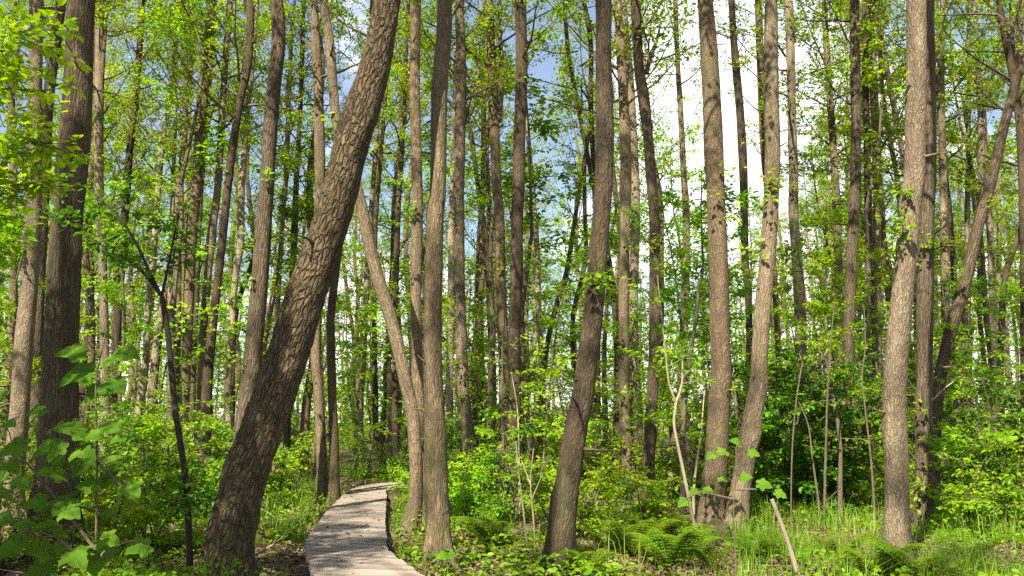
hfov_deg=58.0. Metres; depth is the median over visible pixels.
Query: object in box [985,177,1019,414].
alder tree
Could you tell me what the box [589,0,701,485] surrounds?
alder tree
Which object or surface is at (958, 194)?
alder tree
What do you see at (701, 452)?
shrub
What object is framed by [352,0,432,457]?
alder tree
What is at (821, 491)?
shrub
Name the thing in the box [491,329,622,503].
shrub
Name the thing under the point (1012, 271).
young tree
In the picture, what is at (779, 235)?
alder tree
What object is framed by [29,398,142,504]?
shrub
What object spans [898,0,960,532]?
alder tree
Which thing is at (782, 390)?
shrub
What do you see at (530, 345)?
alder tree
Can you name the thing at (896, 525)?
alder tree
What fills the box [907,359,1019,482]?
shrub
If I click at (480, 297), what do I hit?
alder tree
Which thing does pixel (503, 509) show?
shrub
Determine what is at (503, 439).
bare sapling
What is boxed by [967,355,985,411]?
young tree
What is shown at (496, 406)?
shrub
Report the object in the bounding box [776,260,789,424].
bare sapling
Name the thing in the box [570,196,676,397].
young tree
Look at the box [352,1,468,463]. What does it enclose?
alder tree
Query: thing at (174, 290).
young tree
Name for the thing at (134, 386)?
young tree
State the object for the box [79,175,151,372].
young tree
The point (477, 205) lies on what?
alder tree
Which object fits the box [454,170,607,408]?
young tree
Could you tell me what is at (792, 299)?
young tree
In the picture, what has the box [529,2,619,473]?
alder tree
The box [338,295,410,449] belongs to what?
young tree
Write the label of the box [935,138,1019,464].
alder tree
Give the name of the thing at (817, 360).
young tree
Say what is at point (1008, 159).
alder tree
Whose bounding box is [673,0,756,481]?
alder tree
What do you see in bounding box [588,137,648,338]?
alder tree
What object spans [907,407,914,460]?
shrub
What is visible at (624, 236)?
alder tree
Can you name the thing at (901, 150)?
alder tree
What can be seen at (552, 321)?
young tree
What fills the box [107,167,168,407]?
alder tree
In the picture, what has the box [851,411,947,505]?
shrub
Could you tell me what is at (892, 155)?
alder tree
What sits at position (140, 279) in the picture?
alder tree
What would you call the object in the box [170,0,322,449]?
alder tree
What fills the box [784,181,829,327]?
alder tree
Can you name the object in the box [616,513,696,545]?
fern
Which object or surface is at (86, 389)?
bare sapling
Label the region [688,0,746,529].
alder tree
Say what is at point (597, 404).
shrub
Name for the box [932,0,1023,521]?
alder tree
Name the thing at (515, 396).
bare sapling
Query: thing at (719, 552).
fern
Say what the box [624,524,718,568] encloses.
fern
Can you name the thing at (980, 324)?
alder tree
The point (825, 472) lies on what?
bare sapling
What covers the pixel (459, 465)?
shrub
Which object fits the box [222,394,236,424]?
bare sapling
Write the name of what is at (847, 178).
alder tree
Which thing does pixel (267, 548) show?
fallen branch
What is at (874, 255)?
young tree
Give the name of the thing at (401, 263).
young tree
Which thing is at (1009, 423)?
shrub
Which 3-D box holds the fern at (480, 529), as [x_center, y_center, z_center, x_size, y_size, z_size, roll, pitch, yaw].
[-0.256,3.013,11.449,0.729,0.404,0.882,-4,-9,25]
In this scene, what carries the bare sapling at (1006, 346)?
on the ground at (302, 564)
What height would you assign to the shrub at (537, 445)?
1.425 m
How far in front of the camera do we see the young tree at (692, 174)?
40.82 m
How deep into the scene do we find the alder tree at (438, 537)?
10.28 m
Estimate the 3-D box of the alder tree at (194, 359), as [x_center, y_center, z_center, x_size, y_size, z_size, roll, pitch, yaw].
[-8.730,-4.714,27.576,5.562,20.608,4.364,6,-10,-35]
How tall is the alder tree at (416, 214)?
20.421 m
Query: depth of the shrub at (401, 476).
19.58 m
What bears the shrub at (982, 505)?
on the ground at (302, 564)
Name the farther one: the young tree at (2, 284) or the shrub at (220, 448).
the shrub at (220, 448)
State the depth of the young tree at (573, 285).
43.82 m
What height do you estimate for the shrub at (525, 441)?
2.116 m
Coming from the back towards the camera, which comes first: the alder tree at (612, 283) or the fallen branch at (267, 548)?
the alder tree at (612, 283)
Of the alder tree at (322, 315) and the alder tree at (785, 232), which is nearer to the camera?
the alder tree at (785, 232)
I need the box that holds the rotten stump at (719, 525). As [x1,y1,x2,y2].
[703,517,732,539]
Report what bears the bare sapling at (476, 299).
on the ground at (302, 564)
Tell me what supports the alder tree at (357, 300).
on the ground at (302, 564)
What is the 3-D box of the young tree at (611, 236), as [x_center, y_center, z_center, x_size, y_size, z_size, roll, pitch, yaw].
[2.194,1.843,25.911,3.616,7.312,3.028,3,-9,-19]
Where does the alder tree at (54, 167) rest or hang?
on the ground at (302, 564)
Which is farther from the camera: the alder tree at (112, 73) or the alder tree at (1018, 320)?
the alder tree at (1018, 320)
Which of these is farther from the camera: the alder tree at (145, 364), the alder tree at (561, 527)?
the alder tree at (145, 364)
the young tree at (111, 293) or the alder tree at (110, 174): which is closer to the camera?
the young tree at (111, 293)
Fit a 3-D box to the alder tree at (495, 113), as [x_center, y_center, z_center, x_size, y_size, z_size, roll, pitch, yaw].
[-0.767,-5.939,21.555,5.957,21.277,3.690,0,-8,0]
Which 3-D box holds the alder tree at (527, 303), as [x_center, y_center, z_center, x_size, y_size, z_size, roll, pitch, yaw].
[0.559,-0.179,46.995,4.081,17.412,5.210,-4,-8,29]
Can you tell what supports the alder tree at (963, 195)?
on the ground at (302, 564)
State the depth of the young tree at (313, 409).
49.29 m
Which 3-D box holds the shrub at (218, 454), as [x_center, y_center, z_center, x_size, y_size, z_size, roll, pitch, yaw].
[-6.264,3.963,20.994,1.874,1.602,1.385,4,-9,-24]
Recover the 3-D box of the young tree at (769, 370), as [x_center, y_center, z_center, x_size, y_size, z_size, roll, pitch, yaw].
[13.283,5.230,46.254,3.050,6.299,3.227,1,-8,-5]
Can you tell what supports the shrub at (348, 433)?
on the ground at (302, 564)
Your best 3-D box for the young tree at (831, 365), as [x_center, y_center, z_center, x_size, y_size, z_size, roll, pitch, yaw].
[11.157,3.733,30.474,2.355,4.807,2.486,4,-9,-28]
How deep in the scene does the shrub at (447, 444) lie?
23.41 m
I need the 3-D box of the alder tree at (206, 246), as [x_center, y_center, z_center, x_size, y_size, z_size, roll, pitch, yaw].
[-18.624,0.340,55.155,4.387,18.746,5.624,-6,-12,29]
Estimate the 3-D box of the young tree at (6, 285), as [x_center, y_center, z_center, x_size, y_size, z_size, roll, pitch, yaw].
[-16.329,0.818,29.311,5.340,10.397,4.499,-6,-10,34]
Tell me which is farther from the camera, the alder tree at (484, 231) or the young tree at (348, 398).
the young tree at (348, 398)
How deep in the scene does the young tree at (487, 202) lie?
24.41 m
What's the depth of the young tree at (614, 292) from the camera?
23.13 m
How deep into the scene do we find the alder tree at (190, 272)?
24.47 m
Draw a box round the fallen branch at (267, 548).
[255,530,291,555]
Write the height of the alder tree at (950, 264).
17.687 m
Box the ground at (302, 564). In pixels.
[2,423,1023,575]
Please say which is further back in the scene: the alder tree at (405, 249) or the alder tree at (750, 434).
the alder tree at (405, 249)
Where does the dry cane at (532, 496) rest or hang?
on the ground at (302, 564)
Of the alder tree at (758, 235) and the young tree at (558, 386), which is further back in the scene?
the alder tree at (758, 235)
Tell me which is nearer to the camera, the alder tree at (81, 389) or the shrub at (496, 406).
the shrub at (496, 406)
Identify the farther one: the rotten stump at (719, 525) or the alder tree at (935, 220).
the alder tree at (935, 220)
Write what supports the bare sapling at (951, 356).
on the ground at (302, 564)
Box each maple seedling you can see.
[0,330,153,575]
[436,549,455,571]
[677,437,786,575]
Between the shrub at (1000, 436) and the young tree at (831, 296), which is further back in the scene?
the young tree at (831, 296)
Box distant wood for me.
[0,195,1019,441]
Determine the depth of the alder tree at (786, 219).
52.93 m
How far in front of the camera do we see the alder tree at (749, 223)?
76.23 m
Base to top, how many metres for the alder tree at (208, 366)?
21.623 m
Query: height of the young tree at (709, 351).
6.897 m
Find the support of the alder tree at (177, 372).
on the ground at (302, 564)
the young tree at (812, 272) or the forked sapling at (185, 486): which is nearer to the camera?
the forked sapling at (185, 486)
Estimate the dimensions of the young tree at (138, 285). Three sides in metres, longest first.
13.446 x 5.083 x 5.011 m
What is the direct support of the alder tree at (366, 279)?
on the ground at (302, 564)
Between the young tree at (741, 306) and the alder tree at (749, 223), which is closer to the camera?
the young tree at (741, 306)
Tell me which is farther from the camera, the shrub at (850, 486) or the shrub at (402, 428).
the shrub at (402, 428)
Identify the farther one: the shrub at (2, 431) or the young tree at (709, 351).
the young tree at (709, 351)
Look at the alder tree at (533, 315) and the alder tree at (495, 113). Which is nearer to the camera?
the alder tree at (495, 113)
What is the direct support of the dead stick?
on the ground at (302, 564)
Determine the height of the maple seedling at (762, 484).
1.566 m
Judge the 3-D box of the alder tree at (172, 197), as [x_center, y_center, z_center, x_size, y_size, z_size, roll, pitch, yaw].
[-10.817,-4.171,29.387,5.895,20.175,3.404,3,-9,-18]
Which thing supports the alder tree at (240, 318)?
on the ground at (302, 564)
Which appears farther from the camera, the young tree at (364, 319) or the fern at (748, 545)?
the young tree at (364, 319)
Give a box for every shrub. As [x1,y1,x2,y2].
[0,373,10,462]
[0,432,118,495]
[0,442,34,499]
[0,457,107,575]
[20,451,181,560]
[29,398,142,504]
[34,400,230,527]
[79,383,99,450]
[79,419,186,503]
[83,398,210,550]
[90,395,239,520]
[102,404,214,522]
[124,384,213,523]
[159,399,224,454]
[164,437,218,472]
[177,446,221,507]
[186,410,269,486]
[192,401,291,518]
[197,436,230,485]
[203,445,222,488]
[211,435,226,457]
[212,436,226,461]
[226,423,328,499]
[278,410,310,449]
[291,414,328,463]
[309,442,349,468]
[337,405,369,449]
[338,418,372,451]
[339,406,404,480]
[377,401,497,468]
[378,407,405,452]
[386,458,408,499]
[387,460,408,500]
[398,415,461,471]
[400,426,405,458]
[406,446,506,521]
[445,379,529,490]
[447,449,459,471]
[448,439,498,502]
[449,396,558,528]
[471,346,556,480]
[485,415,539,472]
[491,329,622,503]
[492,447,618,540]
[522,436,541,480]
[526,403,611,484]
[535,439,558,471]
[535,442,558,463]
[540,389,616,487]
[546,417,566,450]
[564,397,633,473]
[582,460,641,500]
[588,450,656,488]
[593,449,701,532]
[597,381,679,487]
[635,434,701,498]
[643,433,670,470]
[655,374,743,483]
[655,393,730,479]
[673,461,702,498]
[676,426,735,500]
[692,315,916,519]
[703,383,743,465]
[727,432,770,481]
[727,451,808,509]
[728,348,854,500]
[733,334,916,511]
[777,460,845,509]
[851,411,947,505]
[851,462,883,489]
[858,445,914,486]
[861,456,911,497]
[877,408,1023,537]
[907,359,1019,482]
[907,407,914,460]
[908,338,1019,483]
[908,339,1023,526]
[938,426,1023,540]
[940,361,1018,484]
[942,432,1009,480]
[948,460,1003,496]
[1004,402,1018,431]
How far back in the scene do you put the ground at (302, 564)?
12.29 m
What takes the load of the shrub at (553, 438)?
on the ground at (302, 564)
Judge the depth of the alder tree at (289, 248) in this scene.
62.87 m
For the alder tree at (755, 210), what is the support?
on the ground at (302, 564)
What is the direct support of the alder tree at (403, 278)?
on the ground at (302, 564)
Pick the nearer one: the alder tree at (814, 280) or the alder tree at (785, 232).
the alder tree at (785, 232)
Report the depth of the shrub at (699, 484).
19.63 m
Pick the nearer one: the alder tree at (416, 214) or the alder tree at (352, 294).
the alder tree at (416, 214)
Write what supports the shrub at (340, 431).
on the ground at (302, 564)
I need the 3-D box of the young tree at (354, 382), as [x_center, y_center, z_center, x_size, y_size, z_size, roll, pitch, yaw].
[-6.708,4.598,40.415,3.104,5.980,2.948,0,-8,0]
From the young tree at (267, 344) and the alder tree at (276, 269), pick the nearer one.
the young tree at (267, 344)
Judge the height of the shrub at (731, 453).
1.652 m
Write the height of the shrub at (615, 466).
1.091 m
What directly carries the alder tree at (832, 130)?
on the ground at (302, 564)
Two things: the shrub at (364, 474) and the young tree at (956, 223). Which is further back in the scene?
the young tree at (956, 223)
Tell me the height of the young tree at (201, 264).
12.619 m
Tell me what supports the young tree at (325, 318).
on the ground at (302, 564)
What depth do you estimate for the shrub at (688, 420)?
23.51 m
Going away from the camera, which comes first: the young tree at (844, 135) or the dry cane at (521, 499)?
the dry cane at (521, 499)
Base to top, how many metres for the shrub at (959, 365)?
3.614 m
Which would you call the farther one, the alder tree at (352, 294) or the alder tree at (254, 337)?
the alder tree at (352, 294)
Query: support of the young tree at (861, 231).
on the ground at (302, 564)
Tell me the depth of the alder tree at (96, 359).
50.55 m
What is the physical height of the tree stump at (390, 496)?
0.322 m
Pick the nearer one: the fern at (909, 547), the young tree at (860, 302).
the fern at (909, 547)
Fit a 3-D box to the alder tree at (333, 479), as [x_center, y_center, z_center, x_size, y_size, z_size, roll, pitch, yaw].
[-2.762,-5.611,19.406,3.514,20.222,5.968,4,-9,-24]
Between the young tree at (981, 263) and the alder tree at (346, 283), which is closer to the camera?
the young tree at (981, 263)
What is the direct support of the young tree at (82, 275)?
on the ground at (302, 564)
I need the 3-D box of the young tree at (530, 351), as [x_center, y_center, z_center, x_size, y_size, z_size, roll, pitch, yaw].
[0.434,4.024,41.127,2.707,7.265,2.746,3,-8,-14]
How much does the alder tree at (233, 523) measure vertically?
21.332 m
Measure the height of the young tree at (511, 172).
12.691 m
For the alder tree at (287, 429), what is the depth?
28.62 m
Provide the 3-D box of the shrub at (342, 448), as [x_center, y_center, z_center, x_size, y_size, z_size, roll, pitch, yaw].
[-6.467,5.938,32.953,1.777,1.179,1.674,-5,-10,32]
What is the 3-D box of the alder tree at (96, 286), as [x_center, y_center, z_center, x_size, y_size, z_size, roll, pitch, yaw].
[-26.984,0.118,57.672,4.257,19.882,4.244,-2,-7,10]
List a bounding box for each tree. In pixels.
[0,0,64,253]
[0,0,129,449]
[0,0,130,528]
[0,0,161,495]
[0,50,28,295]
[0,107,139,391]
[0,119,96,391]
[0,144,82,394]
[0,151,116,370]
[0,179,107,504]
[0,193,24,347]
[0,281,19,374]
[0,289,19,415]
[2,0,112,575]
[5,0,195,255]
[11,0,180,465]
[17,0,172,419]
[18,77,123,293]
[26,2,155,458]
[44,180,126,360]
[48,223,131,377]
[59,0,202,453]
[79,156,117,385]
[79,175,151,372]
[79,181,213,451]
[79,212,157,385]
[80,107,164,430]
[81,0,294,452]
[81,188,136,380]
[84,164,198,416]
[93,166,142,346]
[94,74,207,409]
[94,85,178,393]
[94,185,169,409]
[104,0,263,403]
[104,0,264,465]
[105,0,255,470]
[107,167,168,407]
[112,136,201,415]
[118,0,263,456]
[123,191,250,403]
[126,0,269,461]
[127,301,200,428]
[128,0,270,465]
[129,27,239,324]
[140,176,243,396]
[149,0,318,467]
[152,303,215,415]
[153,0,334,487]
[157,182,229,330]
[162,152,247,430]
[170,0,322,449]
[176,56,290,402]
[176,143,348,408]
[180,12,314,277]
[191,0,400,575]
[195,285,241,462]
[196,317,240,409]
[196,331,226,422]
[209,0,312,428]
[211,358,225,429]
[216,0,291,447]
[217,237,250,353]
[224,172,301,335]
[226,0,358,473]
[230,0,397,474]
[232,7,369,474]
[236,150,410,478]
[240,311,302,423]
[248,190,290,343]
[253,0,407,505]
[258,101,343,455]
[270,187,361,423]
[270,191,327,329]
[282,173,356,425]
[293,234,369,448]
[297,377,327,451]
[298,7,468,473]
[306,0,421,506]
[306,125,389,409]
[311,288,410,473]
[312,215,358,443]
[319,0,422,537]
[321,176,411,464]
[322,264,346,370]
[327,328,382,458]
[330,0,454,476]
[330,0,480,477]
[337,205,389,391]
[337,367,371,413]
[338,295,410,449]
[339,164,391,449]
[342,90,408,450]
[344,0,467,464]
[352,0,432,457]
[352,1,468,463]
[352,136,497,391]
[353,261,386,443]
[354,102,497,390]
[364,0,539,493]
[380,284,483,424]
[381,212,410,350]
[386,0,530,454]
[386,174,448,327]
[389,0,532,476]
[396,0,583,478]
[399,259,496,420]
[400,0,425,523]
[410,21,552,446]
[410,159,485,428]
[412,0,461,572]
[421,0,535,466]
[422,0,585,493]
[442,28,641,476]
[442,217,487,442]
[442,278,532,489]
[444,115,578,452]
[448,0,535,458]
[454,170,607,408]
[464,78,548,335]
[465,230,485,362]
[465,246,598,495]
[470,0,574,497]
[472,0,629,476]
[482,0,574,421]
[485,124,562,451]
[497,302,546,450]
[505,146,572,441]
[527,0,763,495]
[527,100,648,472]
[527,215,618,409]
[528,88,692,459]
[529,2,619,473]
[529,249,552,394]
[531,322,575,434]
[534,0,687,476]
[535,0,617,574]
[535,224,661,423]
[537,53,630,451]
[539,0,668,479]
[556,93,699,441]
[558,0,698,441]
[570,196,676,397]
[577,1,722,440]
[581,250,704,470]
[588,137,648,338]
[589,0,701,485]
[590,163,648,369]
[598,167,837,514]
[607,117,735,384]
[611,0,696,506]
[620,204,805,513]
[622,187,750,500]
[638,170,744,427]
[659,245,798,436]
[665,338,708,421]
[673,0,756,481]
[687,0,840,468]
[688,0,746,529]
[690,219,742,345]
[691,303,742,422]
[713,0,873,443]
[724,0,788,538]
[726,183,763,334]
[729,277,794,404]
[730,214,794,390]
[736,204,791,361]
[738,151,815,375]
[738,194,803,338]
[740,214,913,520]
[740,242,820,400]
[742,171,881,434]
[743,330,786,421]
[754,0,975,462]
[766,287,860,429]
[768,106,887,391]
[777,1,986,484]
[778,0,963,503]
[778,114,872,419]
[779,0,954,456]
[779,14,900,447]
[780,0,968,453]
[780,148,832,400]
[782,0,940,485]
[782,58,940,383]
[782,326,817,424]
[783,104,938,378]
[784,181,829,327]
[786,148,862,355]
[786,258,863,419]
[789,269,861,422]
[793,173,915,469]
[798,81,892,451]
[802,230,969,429]
[804,2,964,405]
[804,157,861,317]
[807,326,860,428]
[808,2,973,211]
[809,337,861,436]
[827,0,937,471]
[830,205,894,403]
[835,0,1023,468]
[842,158,896,359]
[847,0,1006,423]
[855,113,1019,374]
[855,166,983,408]
[861,0,1018,488]
[868,0,951,572]
[880,0,1023,439]
[882,0,1019,439]
[882,78,991,365]
[882,293,987,405]
[886,136,974,376]
[889,0,1023,408]
[896,3,1018,388]
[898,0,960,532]
[907,259,1019,483]
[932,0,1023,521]
[935,0,1023,284]
[935,97,1019,376]
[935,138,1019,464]
[935,142,1017,408]
[935,144,1016,406]
[937,60,1019,442]
[937,177,977,384]
[938,205,984,443]
[942,247,1023,491]
[946,25,1019,449]
[958,116,1019,377]
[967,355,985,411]
[970,154,1018,429]
[971,167,1019,333]
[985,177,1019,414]
[986,120,1019,310]
[996,216,1019,338]
[1009,207,1019,283]
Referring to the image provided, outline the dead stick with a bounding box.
[770,499,800,575]
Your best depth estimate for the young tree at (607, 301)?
31.92 m
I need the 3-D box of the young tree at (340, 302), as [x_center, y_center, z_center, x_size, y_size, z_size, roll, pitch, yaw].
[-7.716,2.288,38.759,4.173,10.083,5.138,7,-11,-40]
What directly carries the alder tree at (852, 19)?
on the ground at (302, 564)
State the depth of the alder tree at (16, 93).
38.17 m
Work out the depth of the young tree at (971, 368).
50.99 m
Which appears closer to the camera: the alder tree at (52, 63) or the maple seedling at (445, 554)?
the maple seedling at (445, 554)
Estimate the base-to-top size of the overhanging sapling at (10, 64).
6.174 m
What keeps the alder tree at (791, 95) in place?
on the ground at (302, 564)
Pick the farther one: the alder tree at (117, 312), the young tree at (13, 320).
the alder tree at (117, 312)
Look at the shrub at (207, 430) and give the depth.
18.66 m
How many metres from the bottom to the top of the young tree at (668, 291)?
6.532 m
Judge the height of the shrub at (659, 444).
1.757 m
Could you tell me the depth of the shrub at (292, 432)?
46.02 m
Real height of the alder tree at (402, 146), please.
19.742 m
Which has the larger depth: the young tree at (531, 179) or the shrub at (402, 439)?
the shrub at (402, 439)
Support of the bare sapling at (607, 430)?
on the ground at (302, 564)
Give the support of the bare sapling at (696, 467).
on the ground at (302, 564)
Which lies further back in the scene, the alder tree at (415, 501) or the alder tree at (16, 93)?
the alder tree at (16, 93)
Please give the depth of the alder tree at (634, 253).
24.48 m
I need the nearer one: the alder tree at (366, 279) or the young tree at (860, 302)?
the young tree at (860, 302)
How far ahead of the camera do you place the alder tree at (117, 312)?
26.76 m
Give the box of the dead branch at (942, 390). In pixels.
[933,381,953,400]
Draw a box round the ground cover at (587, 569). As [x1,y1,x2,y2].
[6,456,1023,575]
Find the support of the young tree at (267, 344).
on the ground at (302, 564)
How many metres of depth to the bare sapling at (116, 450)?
15.06 m
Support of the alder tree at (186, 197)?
on the ground at (302, 564)
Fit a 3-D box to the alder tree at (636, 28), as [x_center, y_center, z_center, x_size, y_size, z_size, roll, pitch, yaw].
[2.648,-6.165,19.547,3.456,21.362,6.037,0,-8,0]
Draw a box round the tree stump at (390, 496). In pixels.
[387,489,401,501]
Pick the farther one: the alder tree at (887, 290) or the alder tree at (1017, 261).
the alder tree at (1017, 261)
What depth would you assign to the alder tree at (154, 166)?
49.39 m
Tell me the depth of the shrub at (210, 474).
17.10 m
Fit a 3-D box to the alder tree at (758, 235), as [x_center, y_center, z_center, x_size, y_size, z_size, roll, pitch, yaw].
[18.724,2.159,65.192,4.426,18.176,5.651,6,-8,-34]
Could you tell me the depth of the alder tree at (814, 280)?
55.39 m
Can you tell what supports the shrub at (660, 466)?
on the ground at (302, 564)
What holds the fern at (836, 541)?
on the ground at (302, 564)
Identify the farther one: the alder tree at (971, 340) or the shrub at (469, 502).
the alder tree at (971, 340)
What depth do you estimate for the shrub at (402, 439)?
45.40 m
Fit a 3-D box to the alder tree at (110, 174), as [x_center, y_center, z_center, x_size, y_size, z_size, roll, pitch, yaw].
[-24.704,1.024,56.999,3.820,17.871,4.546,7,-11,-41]
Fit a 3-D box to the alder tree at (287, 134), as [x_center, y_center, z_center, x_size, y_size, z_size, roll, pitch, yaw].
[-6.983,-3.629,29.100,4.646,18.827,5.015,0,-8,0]
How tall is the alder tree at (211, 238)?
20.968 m
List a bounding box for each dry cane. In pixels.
[515,442,527,545]
[521,448,542,551]
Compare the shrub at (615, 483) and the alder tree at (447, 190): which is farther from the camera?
the alder tree at (447, 190)
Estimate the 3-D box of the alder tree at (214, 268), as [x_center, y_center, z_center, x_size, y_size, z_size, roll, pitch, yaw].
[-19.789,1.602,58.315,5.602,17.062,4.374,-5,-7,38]
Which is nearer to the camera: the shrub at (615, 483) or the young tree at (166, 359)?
the shrub at (615, 483)
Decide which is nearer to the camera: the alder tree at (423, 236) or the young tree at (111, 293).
the young tree at (111, 293)
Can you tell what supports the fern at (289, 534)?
on the ground at (302, 564)
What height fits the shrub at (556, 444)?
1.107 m
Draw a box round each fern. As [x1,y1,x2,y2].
[262,523,305,541]
[451,517,492,535]
[457,511,522,543]
[560,549,617,572]
[580,520,645,550]
[596,518,683,556]
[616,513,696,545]
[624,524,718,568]
[666,528,721,556]
[679,539,736,567]
[730,530,782,556]
[811,529,878,557]
[834,537,930,575]
[859,535,962,575]
[923,528,1015,560]
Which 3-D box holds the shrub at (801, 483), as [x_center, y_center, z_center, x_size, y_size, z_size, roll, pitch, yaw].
[5.087,2.387,16.276,3.473,3.526,2.567,-7,-11,41]
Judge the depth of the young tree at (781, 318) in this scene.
30.29 m
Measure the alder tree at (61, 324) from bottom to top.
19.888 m
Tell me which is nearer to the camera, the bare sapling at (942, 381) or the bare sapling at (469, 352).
the bare sapling at (942, 381)
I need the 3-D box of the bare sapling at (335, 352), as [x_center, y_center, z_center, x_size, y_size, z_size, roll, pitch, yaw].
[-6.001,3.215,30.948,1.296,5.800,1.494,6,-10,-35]
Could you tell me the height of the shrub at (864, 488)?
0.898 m
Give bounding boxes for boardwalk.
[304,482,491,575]
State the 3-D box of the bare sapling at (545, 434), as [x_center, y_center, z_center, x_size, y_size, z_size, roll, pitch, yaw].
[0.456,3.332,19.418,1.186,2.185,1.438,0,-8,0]
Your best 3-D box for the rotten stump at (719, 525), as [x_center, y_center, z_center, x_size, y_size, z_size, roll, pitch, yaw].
[2.758,3.325,12.569,0.521,0.366,0.526,0,-8,0]
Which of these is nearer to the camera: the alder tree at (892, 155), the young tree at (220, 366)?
the alder tree at (892, 155)
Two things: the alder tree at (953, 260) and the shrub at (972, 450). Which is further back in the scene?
the alder tree at (953, 260)
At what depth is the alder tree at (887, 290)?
30.10 m
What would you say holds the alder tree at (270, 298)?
on the ground at (302, 564)
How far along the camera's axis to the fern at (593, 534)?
11.00 m
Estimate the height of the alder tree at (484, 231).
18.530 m
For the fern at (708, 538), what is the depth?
11.17 m
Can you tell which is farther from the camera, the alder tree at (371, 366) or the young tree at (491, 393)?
the alder tree at (371, 366)
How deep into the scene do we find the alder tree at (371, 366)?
69.88 m
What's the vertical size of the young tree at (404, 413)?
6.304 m
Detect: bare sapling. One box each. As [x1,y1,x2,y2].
[80,337,95,443]
[93,321,142,458]
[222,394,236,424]
[263,265,293,474]
[314,308,342,430]
[445,347,471,470]
[466,228,483,484]
[482,314,532,503]
[496,222,529,497]
[506,393,556,471]
[529,269,562,461]
[601,344,614,469]
[628,356,700,452]
[640,264,666,404]
[672,369,708,514]
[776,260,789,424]
[798,298,840,524]
[861,310,876,524]
[908,376,964,510]
[941,269,955,408]
[974,279,1019,437]
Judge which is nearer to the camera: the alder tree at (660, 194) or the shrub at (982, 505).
the shrub at (982, 505)
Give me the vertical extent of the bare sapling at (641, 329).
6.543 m
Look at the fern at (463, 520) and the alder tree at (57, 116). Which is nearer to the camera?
the fern at (463, 520)
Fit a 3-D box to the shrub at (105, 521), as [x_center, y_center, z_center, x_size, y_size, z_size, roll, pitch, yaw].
[-4.632,2.500,10.845,1.816,1.431,1.711,-6,-10,33]
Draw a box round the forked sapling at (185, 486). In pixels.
[34,173,217,574]
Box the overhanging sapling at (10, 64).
[0,0,104,270]
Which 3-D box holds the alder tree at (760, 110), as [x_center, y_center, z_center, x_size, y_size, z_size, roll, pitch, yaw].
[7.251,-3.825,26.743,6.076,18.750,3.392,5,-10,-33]
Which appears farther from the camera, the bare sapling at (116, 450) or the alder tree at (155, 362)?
the alder tree at (155, 362)
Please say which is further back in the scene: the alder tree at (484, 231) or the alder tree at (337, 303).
the alder tree at (337, 303)
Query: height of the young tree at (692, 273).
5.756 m
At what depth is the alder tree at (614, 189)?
37.90 m
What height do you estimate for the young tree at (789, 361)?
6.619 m
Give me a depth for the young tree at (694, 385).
56.39 m
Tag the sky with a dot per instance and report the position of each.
(543, 70)
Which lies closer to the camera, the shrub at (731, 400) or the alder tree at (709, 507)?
the alder tree at (709, 507)
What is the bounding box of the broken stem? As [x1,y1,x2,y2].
[790,350,802,533]
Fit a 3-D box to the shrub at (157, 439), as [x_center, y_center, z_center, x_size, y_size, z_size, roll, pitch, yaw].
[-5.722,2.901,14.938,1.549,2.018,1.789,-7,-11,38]
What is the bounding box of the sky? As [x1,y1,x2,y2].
[0,0,1023,422]
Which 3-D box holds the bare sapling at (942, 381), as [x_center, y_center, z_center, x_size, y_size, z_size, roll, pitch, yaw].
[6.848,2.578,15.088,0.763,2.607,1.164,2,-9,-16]
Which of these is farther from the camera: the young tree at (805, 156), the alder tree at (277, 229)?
the alder tree at (277, 229)
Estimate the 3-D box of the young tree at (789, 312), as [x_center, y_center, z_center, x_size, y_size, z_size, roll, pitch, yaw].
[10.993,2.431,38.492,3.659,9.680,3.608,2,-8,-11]
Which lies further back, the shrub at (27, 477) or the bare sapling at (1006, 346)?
the bare sapling at (1006, 346)
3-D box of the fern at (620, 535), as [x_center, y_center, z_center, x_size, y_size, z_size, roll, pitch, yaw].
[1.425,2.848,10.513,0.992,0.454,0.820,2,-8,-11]
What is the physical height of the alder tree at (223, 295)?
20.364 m
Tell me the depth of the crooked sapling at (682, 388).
11.64 m
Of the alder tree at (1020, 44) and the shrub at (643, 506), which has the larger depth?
the alder tree at (1020, 44)
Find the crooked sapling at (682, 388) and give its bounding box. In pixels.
[621,275,716,554]
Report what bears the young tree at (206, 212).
on the ground at (302, 564)
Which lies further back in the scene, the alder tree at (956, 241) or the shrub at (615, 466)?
the alder tree at (956, 241)
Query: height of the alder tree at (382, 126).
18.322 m
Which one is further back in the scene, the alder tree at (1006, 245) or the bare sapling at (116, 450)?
the alder tree at (1006, 245)
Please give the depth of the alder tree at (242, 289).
28.10 m
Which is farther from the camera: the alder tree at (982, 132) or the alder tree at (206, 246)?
the alder tree at (206, 246)
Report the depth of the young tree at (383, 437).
32.77 m
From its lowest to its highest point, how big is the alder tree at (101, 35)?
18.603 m
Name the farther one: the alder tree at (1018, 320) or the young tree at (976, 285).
the alder tree at (1018, 320)
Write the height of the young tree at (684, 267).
6.041 m
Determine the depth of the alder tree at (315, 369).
18.97 m
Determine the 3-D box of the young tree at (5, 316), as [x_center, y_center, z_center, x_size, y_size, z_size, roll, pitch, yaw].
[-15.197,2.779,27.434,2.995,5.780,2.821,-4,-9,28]
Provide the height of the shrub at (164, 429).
2.186 m
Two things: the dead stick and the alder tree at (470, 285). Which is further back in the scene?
the alder tree at (470, 285)
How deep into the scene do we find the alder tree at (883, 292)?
64.34 m

